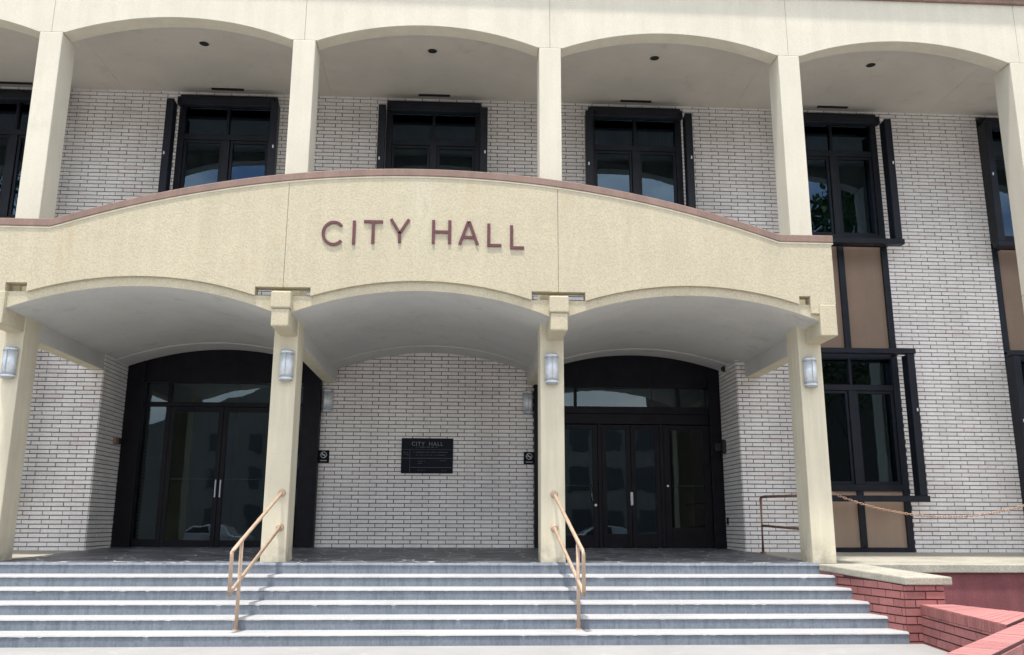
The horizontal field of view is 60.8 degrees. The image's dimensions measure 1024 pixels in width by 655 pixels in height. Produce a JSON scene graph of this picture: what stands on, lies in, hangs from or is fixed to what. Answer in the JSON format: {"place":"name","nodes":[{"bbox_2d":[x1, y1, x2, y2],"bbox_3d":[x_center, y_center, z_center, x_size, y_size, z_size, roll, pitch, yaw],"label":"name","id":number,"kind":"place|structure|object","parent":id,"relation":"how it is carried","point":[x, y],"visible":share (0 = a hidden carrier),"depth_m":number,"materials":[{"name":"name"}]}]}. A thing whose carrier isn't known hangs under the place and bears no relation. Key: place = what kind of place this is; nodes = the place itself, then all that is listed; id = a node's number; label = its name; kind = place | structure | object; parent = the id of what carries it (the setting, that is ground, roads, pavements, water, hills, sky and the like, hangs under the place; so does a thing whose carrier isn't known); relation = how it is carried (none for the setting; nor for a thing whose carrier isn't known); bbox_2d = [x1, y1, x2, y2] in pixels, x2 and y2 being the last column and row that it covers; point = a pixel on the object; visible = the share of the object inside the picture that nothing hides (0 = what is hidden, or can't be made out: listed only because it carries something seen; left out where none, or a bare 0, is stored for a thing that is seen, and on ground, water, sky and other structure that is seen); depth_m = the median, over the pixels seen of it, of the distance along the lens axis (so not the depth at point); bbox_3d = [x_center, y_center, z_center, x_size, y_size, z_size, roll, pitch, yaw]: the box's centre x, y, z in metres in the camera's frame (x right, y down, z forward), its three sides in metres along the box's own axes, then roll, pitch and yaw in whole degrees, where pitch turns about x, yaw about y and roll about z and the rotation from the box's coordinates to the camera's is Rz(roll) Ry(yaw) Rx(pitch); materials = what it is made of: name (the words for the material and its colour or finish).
{"place":"outdoors","nodes":[
{"label":"outdoors","id":0,"kind":"place"},
{"bbox_2d":[0,547,811,562],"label":"landing","id":1,"kind":"object","parent":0,"point":[372,555],"visible":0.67,"depth_m":14.98,"materials":[{"name":"concrete"}]},
{"bbox_2d":[0,644,947,654],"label":"pavement","id":2,"kind":"structure","parent":0,"point":[874,649],"depth_m":10.93,"materials":[{"name":"grey concrete"}]},
{"bbox_2d":[0,562,909,647],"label":"steps","id":3,"kind":"structure","parent":2,"relation":"on","point":[42,604],"depth_m":12.18,"materials":[{"name":"grey concrete"}]},
{"bbox_2d":[227,489,285,630],"bbox_3d":[-3.618,3.211,12.335,0.119,1.902,2.015,-1,-13,3],"label":"handrail","id":4,"kind":"object","parent":3,"relation":"on","point":[240,543],"visible":1,"depth_m":11.70,"materials":[{"name":"beige metal"}]},
{"bbox_2d":[550,491,585,629],"bbox_3d":[0.818,3.280,12.569,0.119,1.902,2.013,2,-13,-9],"label":"handrail","id":5,"kind":"object","parent":3,"relation":"on","point":[576,572],"visible":1,"depth_m":11.94,"materials":[{"name":"beige metal"}]},
{"bbox_2d":[819,564,951,643],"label":"brick pier wall","id":6,"kind":"structure","parent":2,"relation":"on","point":[897,597],"depth_m":12.00,"materials":[{"name":"brick"}]},
{"bbox_2d":[920,604,1023,651],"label":"brick wall","id":7,"kind":"structure","parent":2,"relation":"on","point":[948,627],"depth_m":10.74,"materials":[{"name":"red brick"}]},
{"bbox_2d":[944,621,1023,654],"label":"slanting brick wall","id":8,"kind":"structure","parent":2,"relation":"on","point":[1008,641],"depth_m":8.12,"materials":[{"name":"red brick"}]},
{"bbox_2d":[12,550,1023,572],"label":"terrace","id":9,"kind":"structure","parent":0,"point":[943,562],"depth_m":14.77,"materials":[{"name":"concrete"}]},
{"bbox_2d":[0,0,1023,563],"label":"city hall","id":10,"kind":"structure","parent":9,"relation":"on","point":[688,200],"depth_m":17.29,"materials":[{"name":"white brick"}]},
{"bbox_2d":[0,346,18,377],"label":"wall lamp","id":11,"kind":"object","parent":10,"relation":"attached to","point":[9,362],"visible":1,"depth_m":13.60,"materials":[{"name":"glass"}]},
{"bbox_2d":[0,91,67,217],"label":"window","id":12,"kind":"structure","parent":10,"relation":"in","point":[14,105],"depth_m":17.78,"materials":[{"name":"black glass"}]},
{"bbox_2d":[112,437,120,444],"bbox_3d":[-7.927,2.271,17.497,0.090,0.140,0.240,1,-13,-3],"label":"junction box","id":13,"kind":"object","parent":10,"relation":"attached to","point":[116,440],"visible":1,"depth_m":17.47,"materials":[{"name":"brown metal"}]},
{"bbox_2d":[159,407,223,546],"bbox_3d":[-6.545,3.030,17.855,1.081,2.826,0.105,1,-13,-3],"label":"entrance door","id":14,"kind":"structure","parent":10,"relation":"in","point":[190,493],"depth_m":17.86,"materials":[{"name":"black glass"}]},
{"bbox_2d":[158,96,279,192],"bbox_3d":[-5.904,-3.331,17.768,2.300,3.015,0.620,1,-13,-3],"label":"window","id":15,"kind":"structure","parent":10,"relation":"in","point":[220,139],"depth_m":18.03,"materials":[{"name":"black glass"}]},
{"bbox_2d":[214,407,269,546],"bbox_3d":[-5.458,3.047,17.912,1.081,2.826,0.105,1,-13,-3],"label":"entrance door","id":16,"kind":"structure","parent":10,"relation":"in","point":[241,486],"depth_m":17.92,"materials":[{"name":"black glass"}]},
{"bbox_2d":[279,349,294,380],"bbox_3d":[-3.588,0.601,13.865,0.226,0.492,0.149,1,-13,-3],"label":"wall lamp","id":17,"kind":"object","parent":10,"relation":"attached to","point":[286,364],"visible":1,"depth_m":13.82,"materials":[{"name":"white glass"}]},
{"bbox_2d":[318,450,329,462],"bbox_3d":[-3.904,2.672,18.091,0.230,0.255,0.025,1,-13,-3],"label":"no smoking sign","id":18,"kind":"object","parent":10,"relation":"attached to","point":[323,456],"visible":1,"depth_m":18.08,"materials":[{"name":"black plastic"}]},
{"bbox_2d":[322,389,333,412],"bbox_3d":[-3.866,1.533,18.282,0.226,0.492,0.149,1,-13,-3],"label":"wall lamp","id":19,"kind":"object","parent":10,"relation":"attached to","point":[327,403],"visible":1,"depth_m":18.24,"materials":[{"name":"white glass"}]},
{"bbox_2d":[322,218,523,249],"bbox_3d":[-1.403,-1.494,13.844,3.196,0.476,0.024,1,-13,-3],"label":"sign lettering","id":20,"kind":"object","parent":10,"relation":"attached to","point":[401,230],"visible":1,"depth_m":13.84},
{"bbox_2d":[401,438,452,473],"bbox_3d":[-1.769,2.675,18.205,1.075,0.725,0.035,1,-13,-3],"label":"plaque","id":21,"kind":"object","parent":10,"relation":"attached to","point":[426,455],"visible":1,"depth_m":18.19,"materials":[{"name":"black metal"}]},
{"bbox_2d":[376,102,487,171],"bbox_3d":[-1.638,-3.265,17.994,2.300,3.015,0.620,1,-13,-3],"label":"window","id":22,"kind":"structure","parent":10,"relation":"in","point":[417,135],"depth_m":18.31,"materials":[{"name":"black glass"}]},
{"bbox_2d":[523,391,532,413],"bbox_3d":[0.343,1.589,18.507,0.226,0.492,0.149,1,-13,-3],"label":"wall lamp","id":23,"kind":"object","parent":10,"relation":"attached to","point":[527,402],"visible":1,"depth_m":18.46,"materials":[{"name":"white glass"}]},
{"bbox_2d":[524,452,533,463],"bbox_3d":[0.360,2.738,18.316,0.230,0.255,0.025,1,-13,-3],"label":"no smoking sign","id":24,"kind":"object","parent":10,"relation":"attached to","point":[528,457],"visible":1,"depth_m":18.30,"materials":[{"name":"black plastic"}]},
{"bbox_2d":[545,353,558,383],"bbox_3d":[0.646,0.666,14.089,0.226,0.492,0.149,1,-13,-3],"label":"wall lamp","id":25,"kind":"object","parent":10,"relation":"attached to","point":[551,368],"visible":1,"depth_m":14.05,"materials":[{"name":"white glass"}]},
{"bbox_2d":[564,424,598,547],"bbox_3d":[1.326,3.287,18.213,0.956,2.536,0.159,1,-13,-3],"label":"entrance door","id":26,"kind":"structure","parent":10,"relation":"in","point":[581,448],"depth_m":18.26,"materials":[{"name":"black glass"}]},
{"bbox_2d":[601,425,632,547],"bbox_3d":[2.209,3.306,18.281,0.638,2.536,0.115,1,-13,-3],"label":"entrance door","id":27,"kind":"structure","parent":10,"relation":"in","point":[617,495],"depth_m":18.28,"materials":[{"name":"black glass"}]},
{"bbox_2d":[584,108,695,208],"bbox_3d":[2.627,-3.199,18.220,2.300,3.015,0.620,1,-13,-3],"label":"window","id":28,"kind":"structure","parent":10,"relation":"in","point":[635,151],"depth_m":18.48,"materials":[{"name":"black glass"}]},
{"bbox_2d":[630,425,662,547],"bbox_3d":[2.814,3.320,18.338,0.612,2.536,0.065,1,-13,-3],"label":"entrance door","id":29,"kind":"structure","parent":10,"relation":"in","point":[644,439],"depth_m":18.32,"materials":[{"name":"black glass"}]},
{"bbox_2d":[663,425,713,547],"bbox_3d":[3.700,3.332,18.375,0.986,2.536,0.085,1,-13,-3],"label":"entrance door","id":30,"kind":"structure","parent":10,"relation":"in","point":[687,475],"depth_m":18.37,"materials":[{"name":"black glass"}]},
{"bbox_2d":[714,440,726,453],"bbox_3d":[4.371,2.505,18.298,0.200,0.280,0.270,1,-13,-3],"label":"card reader","id":31,"kind":"object","parent":10,"relation":"attached to","point":[721,446],"visible":1,"depth_m":18.26,"materials":[{"name":"black paint"}]},
{"bbox_2d":[721,365,727,371],"bbox_3d":[4.429,0.864,18.243,0.140,0.148,0.150,1,-13,-3],"label":"security camera","id":32,"kind":"object","parent":10,"relation":"attached to","point":[724,368],"visible":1,"depth_m":18.19,"materials":[{"name":"black paint"}]},
{"bbox_2d":[802,357,817,386],"bbox_3d":[4.904,0.732,14.314,0.226,0.492,0.149,1,-13,-3],"label":"wall lamp","id":33,"kind":"object","parent":10,"relation":"attached to","point":[810,371],"visible":1,"depth_m":14.27,"materials":[{"name":"white glass"}]},
{"bbox_2d":[803,114,904,248],"bbox_3d":[6.893,-3.133,18.445,2.300,3.015,0.620,1,-13,-3],"label":"window","id":34,"kind":"structure","parent":10,"relation":"in","point":[845,194],"depth_m":18.63,"materials":[{"name":"black glass"}]},
{"bbox_2d":[821,347,930,501],"bbox_3d":[6.875,1.932,17.310,2.300,2.995,0.620,1,-13,-3],"label":"window","id":35,"kind":"structure","parent":10,"relation":"in","point":[866,438],"depth_m":17.48,"materials":[{"name":"brown metal"}]},
{"bbox_2d":[832,492,1023,517],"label":"chain","id":36,"kind":"object","parent":10,"relation":"hanging from","point":[846,498],"visible":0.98,"depth_m":14.18,"materials":[{"name":"metal"}]},
{"bbox_2d":[976,120,1014,251],"bbox_3d":[11.158,-3.067,18.671,2.300,3.015,0.620,1,-13,-3],"label":"window","id":37,"kind":"structure","parent":10,"relation":"in","point":[991,155],"depth_m":18.56,"materials":[{"name":"black metal"}]},
{"bbox_2d":[1004,350,1023,496],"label":"window","id":38,"kind":"structure","parent":10,"relation":"in","point":[1014,359],"depth_m":17.42,"materials":[{"name":"black metal"}]},
{"bbox_2d":[759,494,798,553],"bbox_3d":[4.778,3.482,15.436,0.108,1.065,2.236,1,-13,-4],"label":"side rail","id":39,"kind":"object","parent":9,"relation":"on","point":[777,496],"visible":0.84,"depth_m":16.04,"materials":[{"name":"metal"}]},
{"bbox_3d":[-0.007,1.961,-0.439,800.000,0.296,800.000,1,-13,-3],"label":"ground","id":40,"kind":"structure","parent":0,"visible":0},
{"bbox_2d":[927,573,1023,611],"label":"terrace wall","id":41,"kind":"structure","parent":40,"relation":"on","point":[1001,591],"depth_m":13.82,"materials":[{"name":"red paint"}]}
]}

